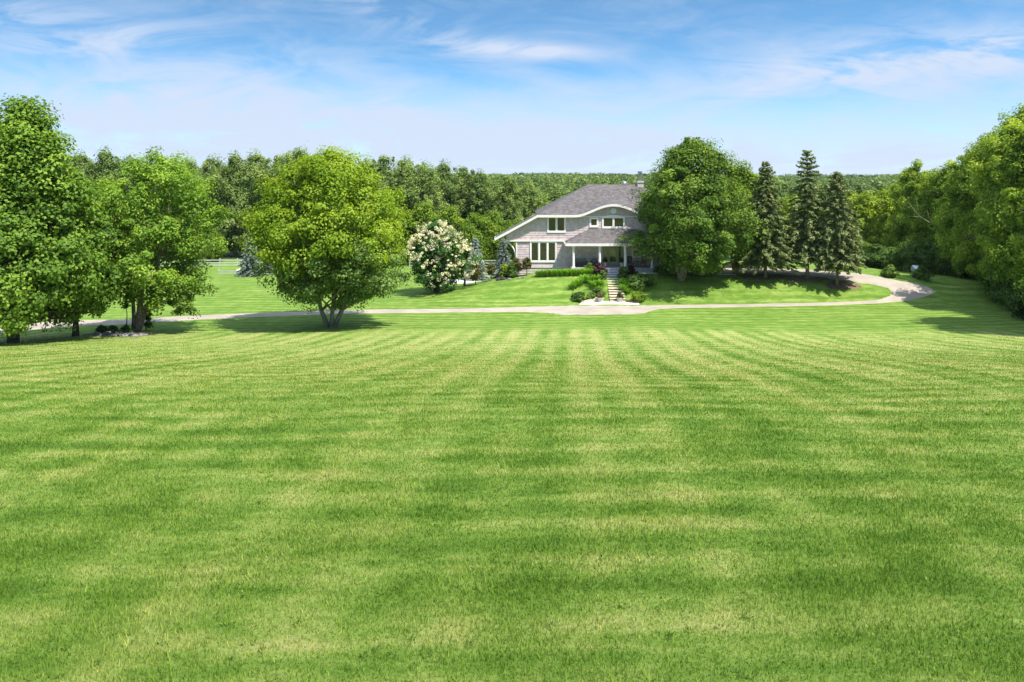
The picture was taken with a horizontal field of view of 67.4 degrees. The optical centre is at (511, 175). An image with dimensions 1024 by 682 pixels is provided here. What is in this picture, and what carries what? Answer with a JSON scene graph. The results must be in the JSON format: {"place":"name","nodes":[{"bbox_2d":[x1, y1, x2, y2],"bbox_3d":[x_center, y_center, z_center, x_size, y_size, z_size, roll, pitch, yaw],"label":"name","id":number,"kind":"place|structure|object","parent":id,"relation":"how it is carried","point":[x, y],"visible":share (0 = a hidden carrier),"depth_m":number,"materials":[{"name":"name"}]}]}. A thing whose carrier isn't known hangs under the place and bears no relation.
{"place":"outdoors","nodes":[
{"label":"outdoors","id":0,"kind":"place"},
{"bbox_2d":[0,268,935,332],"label":"driveway","id":1,"kind":"structure","parent":0,"point":[903,291],"depth_m":73.72,"materials":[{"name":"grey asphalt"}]},
{"bbox_2d":[0,192,1023,681],"bbox_3d":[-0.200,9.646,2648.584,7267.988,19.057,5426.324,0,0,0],"label":"ground","id":2,"kind":"structure","parent":0,"point":[956,308],"depth_m":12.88,"materials":[{"name":"green plant"}]},
{"bbox_2d":[1,195,135,336],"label":"broadleaf tree","id":3,"kind":"object","parent":2,"relation":"on","point":[109,228],"visible":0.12,"depth_m":55.33,"materials":[{"name":"green plant"}]},
{"bbox_2d":[0,93,145,342],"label":"broadleaf tree","id":4,"kind":"object","parent":2,"relation":"on","point":[33,155],"visible":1,"depth_m":49.68,"materials":[{"name":"green plant"}]},
{"bbox_2d":[60,149,96,193],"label":"poplar tree","id":5,"kind":"object","parent":2,"relation":"on","point":[84,160],"visible":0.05,"depth_m":162.12,"materials":[{"name":"green plant"}]},
{"bbox_2d":[74,145,138,201],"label":"poplar tree","id":6,"kind":"object","parent":2,"relation":"on","point":[102,168],"visible":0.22,"depth_m":159.46,"materials":[{"name":"green plant"}]},
{"bbox_2d":[86,332,163,334],"bbox_3d":[-29.246,11.966,58.092,6.172,0.294,2.751,0,0,0],"label":"mulch bed","id":7,"kind":"object","parent":2,"relation":"on","point":[136,333],"visible":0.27,"depth_m":58.05,"materials":[{"name":"brown soil"}]},
{"bbox_2d":[95,324,107,332],"bbox_3d":[-31.055,11.709,58.110,0.910,0.821,1.275,0,0,-22],"label":"garden shrub","id":8,"kind":"object","parent":7,"relation":"on","point":[101,328],"visible":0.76,"depth_m":57.99,"materials":[{"name":"green plant"}]},
{"bbox_2d":[118,324,134,332],"bbox_3d":[-29.082,11.651,57.786,1.148,0.893,1.199,0,0,27],"label":"garden shrub","id":9,"kind":"object","parent":7,"relation":"on","point":[125,328],"visible":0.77,"depth_m":57.70,"materials":[{"name":"green plant"}]},
{"bbox_2d":[83,146,235,331],"bbox_3d":[-27.157,5.030,58.812,10.800,14.679,11.402,0,0,0],"label":"broadleaf tree","id":10,"kind":"object","parent":7,"relation":"on","point":[177,281],"visible":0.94,"depth_m":57.87,"materials":[{"name":"green plant"}]},
{"bbox_2d":[119,286,137,324],"bbox_3d":[-29.984,10.234,60.138,1.696,4.028,1.480,0,0,-7],"label":"sapling","id":11,"kind":"object","parent":2,"relation":"on","point":[125,306],"visible":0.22,"depth_m":59.70,"materials":[{"name":"green plant"}]},
{"bbox_2d":[103,153,162,229],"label":"poplar tree","id":12,"kind":"object","parent":2,"relation":"on","point":[124,174],"visible":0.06,"depth_m":157.38,"materials":[{"name":"green plant"}]},
{"bbox_2d":[143,309,154,329],"bbox_3d":[-28.868,11.243,60.408,1.409,2.190,1.304,0,0,0],"label":"young shrub","id":13,"kind":"object","parent":2,"relation":"on","point":[149,323],"visible":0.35,"depth_m":60.29,"materials":[{"name":"green plant"}]},
{"bbox_2d":[164,153,212,250],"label":"poplar tree","id":14,"kind":"object","parent":2,"relation":"on","point":[193,165],"visible":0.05,"depth_m":167.22,"materials":[{"name":"green plant"}]},
{"bbox_2d":[175,220,209,261],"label":"broadleaf tree","id":15,"kind":"object","parent":2,"relation":"on","point":[205,235],"visible":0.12,"depth_m":140.00,"materials":[{"name":"green plant"}]},
{"bbox_2d":[149,258,262,265],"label":"paddock fence","id":16,"kind":"object","parent":2,"relation":"on","point":[237,262],"visible":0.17,"depth_m":129.02,"materials":[{"name":"white wood"}]},
{"bbox_2d":[181,153,237,253],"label":"poplar tree","id":17,"kind":"object","parent":2,"relation":"on","point":[209,163],"visible":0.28,"depth_m":163.47,"materials":[{"name":"green plant"}]},
{"bbox_2d":[204,228,226,261],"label":"broadleaf tree","id":18,"kind":"object","parent":2,"relation":"on","point":[215,254],"visible":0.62,"depth_m":145.40,"materials":[{"name":"green plant"}]},
{"bbox_2d":[195,150,267,256],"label":"poplar tree","id":19,"kind":"object","parent":2,"relation":"on","point":[234,164],"visible":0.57,"depth_m":161.79,"materials":[{"name":"green plant"}]},
{"bbox_2d":[219,148,274,255],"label":"poplar tree","id":20,"kind":"object","parent":2,"relation":"on","point":[256,161],"visible":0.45,"depth_m":159.31,"materials":[{"name":"green plant"}]},
{"bbox_2d":[233,233,260,276],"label":"spruce tree","id":21,"kind":"object","parent":2,"relation":"on","point":[246,266],"visible":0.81,"depth_m":103.45,"materials":[{"name":"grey plant"}]},
{"bbox_2d":[248,153,287,254],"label":"poplar tree","id":22,"kind":"object","parent":2,"relation":"on","point":[276,159],"visible":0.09,"depth_m":158.24,"materials":[{"name":"green plant"}]},
{"bbox_2d":[268,140,328,222],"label":"poplar tree","id":23,"kind":"object","parent":2,"relation":"on","point":[299,153],"visible":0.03,"depth_m":156.12,"materials":[{"name":"green plant"}]},
{"bbox_2d":[225,145,419,327],"bbox_3d":[-14.184,5.007,62.464,13.433,15.415,14.653,0,0,39],"label":"broadleaf tree","id":24,"kind":"object","parent":2,"relation":"on","point":[348,252],"visible":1,"depth_m":59.58,"materials":[{"name":"green plant"}]},
{"bbox_2d":[348,155,379,201],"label":"poplar tree","id":25,"kind":"object","parent":2,"relation":"on","point":[362,161],"visible":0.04,"depth_m":164.50,"materials":[{"name":"green plant"}]},
{"bbox_2d":[365,154,400,202],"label":"poplar tree","id":26,"kind":"object","parent":2,"relation":"on","point":[382,165],"visible":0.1,"depth_m":162.43,"materials":[{"name":"green plant"}]},
{"bbox_2d":[371,154,434,213],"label":"poplar tree","id":27,"kind":"object","parent":2,"relation":"on","point":[396,175],"visible":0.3,"depth_m":149.27,"materials":[{"name":"green plant"}]},
{"bbox_2d":[400,199,436,264],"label":"broadleaf tree","id":28,"kind":"object","parent":2,"relation":"on","point":[421,214],"visible":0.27,"depth_m":132.66,"materials":[{"name":"green plant"}]},
{"bbox_2d":[398,159,449,240],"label":"poplar tree","id":29,"kind":"object","parent":2,"relation":"on","point":[423,170],"visible":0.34,"depth_m":147.41,"materials":[{"name":"green plant"}]},
{"bbox_2d":[423,158,461,214],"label":"poplar tree","id":30,"kind":"object","parent":2,"relation":"on","point":[444,171],"visible":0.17,"depth_m":158.55,"materials":[{"name":"green plant"}]},
{"bbox_2d":[402,217,483,291],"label":"lilac tree","id":31,"kind":"object","parent":2,"relation":"on","point":[431,252],"visible":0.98,"depth_m":81.03,"materials":[{"name":"white plant"}]},
{"bbox_2d":[426,205,468,263],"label":"broadleaf tree","id":32,"kind":"object","parent":2,"relation":"on","point":[450,217],"visible":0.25,"depth_m":130.94,"materials":[{"name":"green plant"}]},
{"bbox_2d":[433,165,482,221],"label":"poplar tree","id":33,"kind":"object","parent":2,"relation":"on","point":[460,184],"visible":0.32,"depth_m":156.12,"materials":[{"name":"green plant"}]},
{"bbox_2d":[460,238,489,280],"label":"spruce tree","id":34,"kind":"object","parent":2,"relation":"on","point":[475,243],"visible":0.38,"depth_m":97.73,"materials":[{"name":"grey plant"}]},
{"bbox_2d":[467,262,482,284],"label":"standard tree","id":35,"kind":"object","parent":2,"relation":"on","point":[476,276],"visible":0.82,"depth_m":83.68,"materials":[{"name":"green plant"}]},
{"bbox_2d":[455,212,498,264],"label":"broadleaf tree","id":36,"kind":"object","parent":2,"relation":"on","point":[470,231],"visible":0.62,"depth_m":129.65,"materials":[{"name":"green plant"}]},
{"bbox_2d":[458,168,507,223],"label":"poplar tree","id":37,"kind":"object","parent":2,"relation":"on","point":[478,185],"visible":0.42,"depth_m":154.70,"materials":[{"name":"green plant"}]},
{"bbox_2d":[485,263,495,275],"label":"standard tree","id":38,"kind":"object","parent":2,"relation":"on","point":[490,270],"visible":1,"depth_m":84.79,"materials":[{"name":"green plant"}]},
{"bbox_2d":[478,210,512,264],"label":"broadleaf tree","id":39,"kind":"object","parent":2,"relation":"on","point":[497,222],"visible":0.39,"depth_m":132.39,"materials":[{"name":"green plant"}]},
{"bbox_2d":[100,172,898,218],"bbox_3d":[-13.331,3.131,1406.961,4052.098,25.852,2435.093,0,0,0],"label":"wood","id":40,"kind":"object","parent":2,"relation":"on","point":[564,183],"visible":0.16,"depth_m":625.02,"materials":[{"name":"green plant"}]},
{"bbox_2d":[487,239,511,279],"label":"spruce tree","id":41,"kind":"object","parent":2,"relation":"on","point":[504,256],"visible":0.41,"depth_m":96.71,"materials":[{"name":"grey plant"}]},
{"bbox_2d":[483,175,523,248],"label":"poplar tree","id":42,"kind":"object","parent":2,"relation":"on","point":[503,205],"visible":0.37,"depth_m":152.83,"materials":[{"name":"green plant"}]},
{"bbox_2d":[499,264,509,277],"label":"garden shrub","id":43,"kind":"object","parent":2,"relation":"on","point":[503,272],"visible":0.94,"depth_m":85.04,"materials":[{"name":"green plant"}]},
{"bbox_2d":[494,219,520,259],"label":"broadleaf tree","id":44,"kind":"object","parent":2,"relation":"on","point":[511,251],"visible":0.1,"depth_m":131.61,"materials":[{"name":"green plant"}]},
{"bbox_2d":[507,261,519,277],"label":"garden shrub","id":45,"kind":"object","parent":2,"relation":"on","point":[512,271],"visible":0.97,"depth_m":84.05,"materials":[{"name":"green plant"}]},
{"bbox_2d":[509,257,521,270],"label":"standard tree","id":46,"kind":"object","parent":2,"relation":"on","point":[516,260],"visible":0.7,"depth_m":84.86,"materials":[{"name":"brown plant"}]},
{"bbox_2d":[519,257,532,274],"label":"standard tree","id":47,"kind":"object","parent":2,"relation":"on","point":[526,261],"visible":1,"depth_m":84.40,"materials":[{"name":"green plant"}]},
{"bbox_2d":[505,178,548,221],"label":"poplar tree","id":48,"kind":"object","parent":2,"relation":"on","point":[529,193],"visible":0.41,"depth_m":150.73,"materials":[{"name":"green plant"}]},
{"bbox_2d":[542,189,566,204],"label":"broadleaf tree","id":49,"kind":"object","parent":2,"relation":"on","point":[554,195],"visible":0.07,"depth_m":159.05,"materials":[{"name":"green plant"}]},
{"bbox_2d":[571,291,585,302],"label":"garden shrub","id":50,"kind":"object","parent":2,"relation":"on","point":[578,296],"visible":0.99,"depth_m":76.41,"materials":[{"name":"green plant"}]},
{"bbox_2d":[591,287,606,298],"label":"garden shrub","id":51,"kind":"object","parent":2,"relation":"on","point":[597,290],"visible":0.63,"depth_m":77.12,"materials":[{"name":"green plant"}]},
{"bbox_2d":[592,262,607,275],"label":"garden shrub","id":52,"kind":"object","parent":2,"relation":"on","point":[598,268],"visible":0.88,"depth_m":81.35,"materials":[{"name":"purple plant"}]},
{"bbox_2d":[494,171,708,274],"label":"house","id":53,"kind":"structure","parent":2,"relation":"on","point":[588,222],"depth_m":85.97,"materials":[{"name":"shingle siding"},{"name":"grey asphalt shingle"},{"name":"white paint"}]},
{"bbox_2d":[530,242,556,261],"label":"window","id":54,"kind":"structure","parent":53,"relation":"in","point":[539,251],"depth_m":85.93,"materials":[{"name":"white paint"}]},
{"bbox_2d":[547,217,565,232],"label":"window","id":55,"kind":"structure","parent":53,"relation":"in","point":[554,224],"depth_m":85.93,"materials":[{"name":"white paint"}]},
{"bbox_2d":[575,258,587,265],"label":"porch sofa","id":56,"kind":"object","parent":53,"relation":"on","point":[581,262],"visible":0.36,"depth_m":84.75,"materials":[{"name":"grey wood"}]},
{"bbox_2d":[589,218,597,226],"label":"window","id":57,"kind":"structure","parent":53,"relation":"in","point":[593,222],"depth_m":85.93,"materials":[{"name":"white paint"}]},
{"bbox_2d":[609,247,616,265],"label":"door","id":58,"kind":"structure","parent":53,"relation":"in","point":[612,250],"depth_m":85.91,"materials":[{"name":"green paint"}]},
{"bbox_2d":[602,215,624,227],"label":"window","id":59,"kind":"structure","parent":53,"relation":"in","point":[609,221],"depth_m":85.91,"materials":[{"name":"white paint"}]},
{"bbox_2d":[579,302,638,304],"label":"paving slab","id":60,"kind":"structure","parent":2,"relation":"on","point":[588,303],"depth_m":75.78,"materials":[{"name":"concrete"}]},
{"bbox_2d":[605,268,625,301],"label":"garden steps","id":61,"kind":"structure","parent":2,"relation":"on","point":[614,290],"depth_m":79.30,"materials":[{"name":"stone"}]},
{"bbox_2d":[617,266,628,277],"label":"garden shrub","id":62,"kind":"object","parent":2,"relation":"on","point":[623,271],"visible":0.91,"depth_m":80.58,"materials":[{"name":"green plant"}]},
{"bbox_2d":[625,273,648,290],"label":"garden shrub","id":63,"kind":"object","parent":2,"relation":"on","point":[638,283],"visible":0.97,"depth_m":78.70,"materials":[{"name":"green plant"}]},
{"bbox_2d":[630,290,646,301],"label":"garden shrub","id":64,"kind":"object","parent":2,"relation":"on","point":[638,296],"visible":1,"depth_m":76.13,"materials":[{"name":"green plant"}]},
{"bbox_2d":[635,274,656,286],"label":"garden shrub","id":65,"kind":"object","parent":2,"relation":"on","point":[650,281],"visible":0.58,"depth_m":79.19,"materials":[{"name":"green plant"}]},
{"bbox_2d":[652,252,675,277],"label":"garden shrub","id":66,"kind":"object","parent":2,"relation":"on","point":[659,270],"visible":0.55,"depth_m":81.51,"materials":[{"name":"green plant"}]},
{"bbox_2d":[615,136,772,281],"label":"broadleaf tree","id":67,"kind":"object","parent":2,"relation":"on","point":[714,193],"visible":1,"depth_m":77.85,"materials":[{"name":"green plant"}]},
{"bbox_2d":[712,159,761,260],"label":"broadleaf tree","id":68,"kind":"object","parent":2,"relation":"on","point":[745,175],"visible":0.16,"depth_m":88.84,"materials":[{"name":"green plant"}]},
{"bbox_2d":[742,274,787,280],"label":"mulch bed","id":69,"kind":"object","parent":2,"relation":"on","point":[758,277],"visible":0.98,"depth_m":81.15,"materials":[{"name":"brown soil"}]},
{"bbox_2d":[723,161,807,277],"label":"spruce tree","id":70,"kind":"object","parent":2,"relation":"on","point":[764,252],"visible":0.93,"depth_m":80.21,"materials":[{"name":"green plant"}]},
{"bbox_2d":[777,194,802,230],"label":"broadleaf tree","id":71,"kind":"object","parent":2,"relation":"on","point":[786,208],"visible":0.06,"depth_m":115.61,"materials":[{"name":"green plant"}]},
{"bbox_2d":[777,184,803,211],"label":"broadleaf tree","id":72,"kind":"object","parent":2,"relation":"on","point":[784,194],"visible":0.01,"depth_m":158.84,"materials":[{"name":"green plant"}]},
{"bbox_2d":[786,276,831,281],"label":"mulch bed","id":73,"kind":"object","parent":2,"relation":"on","point":[801,278],"visible":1,"depth_m":80.74,"materials":[{"name":"brown soil"}]},
{"bbox_2d":[781,150,840,278],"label":"spruce tree","id":74,"kind":"object","parent":73,"relation":"on","point":[804,222],"visible":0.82,"depth_m":80.42,"materials":[{"name":"green plant"}]},
{"bbox_2d":[811,183,855,211],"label":"broadleaf tree","id":75,"kind":"object","parent":2,"relation":"on","point":[823,192],"visible":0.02,"depth_m":164.43,"materials":[{"name":"green plant"}]},
{"bbox_2d":[824,281,861,289],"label":"mulch bed","id":76,"kind":"object","parent":2,"relation":"on","point":[841,286],"visible":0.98,"depth_m":79.52,"materials":[{"name":"brown soil"}]},
{"bbox_2d":[807,171,869,285],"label":"spruce tree","id":77,"kind":"object","parent":76,"relation":"on","point":[839,237],"visible":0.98,"depth_m":78.69,"materials":[{"name":"green plant"}]},
{"bbox_2d":[825,189,876,242],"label":"broadleaf tree","id":78,"kind":"object","parent":2,"relation":"on","point":[852,196],"visible":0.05,"depth_m":109.12,"materials":[{"name":"green plant"}]},
{"bbox_2d":[847,184,875,200],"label":"broadleaf tree","id":79,"kind":"object","parent":2,"relation":"on","point":[857,186],"visible":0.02,"depth_m":169.32,"materials":[{"name":"green plant"}]},
{"bbox_2d":[842,191,894,247],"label":"broadleaf tree","id":80,"kind":"object","parent":2,"relation":"on","point":[866,202],"visible":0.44,"depth_m":104.34,"materials":[{"name":"green plant"}]},
{"bbox_2d":[860,243,885,267],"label":"leafy shrub","id":81,"kind":"object","parent":2,"relation":"on","point":[871,255],"visible":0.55,"depth_m":95.37,"materials":[{"name":"green plant"}]},
{"bbox_2d":[858,188,910,246],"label":"broadleaf tree","id":82,"kind":"object","parent":2,"relation":"on","point":[882,197],"visible":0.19,"depth_m":106.71,"materials":[{"name":"green plant"}]},
{"bbox_2d":[874,247,897,270],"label":"leafy shrub","id":83,"kind":"object","parent":2,"relation":"on","point":[884,254],"visible":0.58,"depth_m":93.40,"materials":[{"name":"green plant"}]},
{"bbox_2d":[879,264,899,277],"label":"garden shrub","id":84,"kind":"object","parent":2,"relation":"on","point":[888,271],"visible":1,"depth_m":81.58,"materials":[{"name":"green plant"}]},
{"bbox_2d":[880,158,928,249],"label":"broadleaf tree","id":85,"kind":"object","parent":2,"relation":"on","point":[909,177],"visible":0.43,"depth_m":99.54,"materials":[{"name":"green plant"}]},
{"bbox_2d":[890,239,929,272],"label":"leafy shrub","id":86,"kind":"object","parent":2,"relation":"on","point":[901,255],"visible":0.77,"depth_m":91.23,"materials":[{"name":"green plant"}]},
{"bbox_2d":[902,167,941,244],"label":"broadleaf tree","id":87,"kind":"object","parent":2,"relation":"on","point":[920,199],"visible":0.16,"depth_m":95.14,"materials":[{"name":"green plant"}]},
{"bbox_2d":[910,265,935,280],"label":"garden shrub","id":88,"kind":"object","parent":2,"relation":"on","point":[922,272],"visible":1,"depth_m":81.41,"materials":[{"name":"green plant"}]},
{"bbox_2d":[910,237,948,273],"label":"leafy shrub","id":89,"kind":"object","parent":2,"relation":"on","point":[922,259],"visible":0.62,"depth_m":89.75,"materials":[{"name":"green plant"}]},
{"bbox_2d":[911,159,964,246],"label":"broadleaf tree","id":90,"kind":"object","parent":2,"relation":"on","point":[934,191],"visible":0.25,"depth_m":92.19,"materials":[{"name":"green plant"}]},
{"bbox_2d":[930,241,957,275],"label":"leafy shrub","id":91,"kind":"object","parent":2,"relation":"on","point":[945,269],"visible":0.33,"depth_m":88.49,"materials":[{"name":"green plant"}]},
{"bbox_2d":[927,147,982,277],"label":"broadleaf tree","id":92,"kind":"object","parent":2,"relation":"on","point":[940,220],"visible":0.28,"depth_m":85.58,"materials":[{"name":"green plant"}]},
{"bbox_2d":[944,260,975,278],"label":"leafy shrub","id":93,"kind":"object","parent":2,"relation":"on","point":[961,275],"visible":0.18,"depth_m":85.51,"materials":[{"name":"green plant"}]},
{"bbox_2d":[938,129,1002,277],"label":"broadleaf tree","id":94,"kind":"object","parent":2,"relation":"on","point":[964,191],"visible":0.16,"depth_m":84.02,"materials":[{"name":"green plant"}]},
{"bbox_2d":[948,118,1023,291],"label":"broadleaf tree","id":95,"kind":"object","parent":2,"relation":"on","point":[996,150],"visible":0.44,"depth_m":77.07,"materials":[{"name":"green plant"}]},
{"bbox_2d":[976,275,1010,303],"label":"leafy shrub","id":96,"kind":"object","parent":2,"relation":"on","point":[991,288],"visible":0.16,"depth_m":76.75,"materials":[{"name":"green plant"}]},
{"bbox_2d":[971,121,1023,290],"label":"broadleaf tree","id":97,"kind":"object","parent":2,"relation":"on","point":[993,217],"visible":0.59,"depth_m":70.38,"materials":[{"name":"green plant"}]},
{"bbox_2d":[986,270,1012,310],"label":"leafy shrub","id":98,"kind":"object","parent":2,"relation":"on","point":[1000,297],"visible":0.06,"depth_m":72.05,"materials":[{"name":"green plant"}]},
{"bbox_2d":[980,102,1023,141],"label":"broadleaf tree","id":99,"kind":"object","parent":2,"relation":"on","point":[1019,115],"visible":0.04,"depth_m":89.99,"materials":[{"name":"green plant"}]},
{"bbox_2d":[996,278,1023,319],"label":"leafy shrub","id":100,"kind":"object","parent":2,"relation":"on","point":[1017,306],"visible":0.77,"depth_m":66.15,"materials":[{"name":"green plant"}]},
{"bbox_2d":[1000,152,1023,305],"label":"broadleaf tree","id":101,"kind":"object","parent":2,"relation":"on","point":[1016,230],"visible":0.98,"depth_m":61.02,"materials":[{"name":"green plant"}]},
{"bbox_2d":[0,0,1023,175],"label":"sky","id":102,"kind":"structure","parent":0,"point":[869,87],"materials":[{"name":"blue"}]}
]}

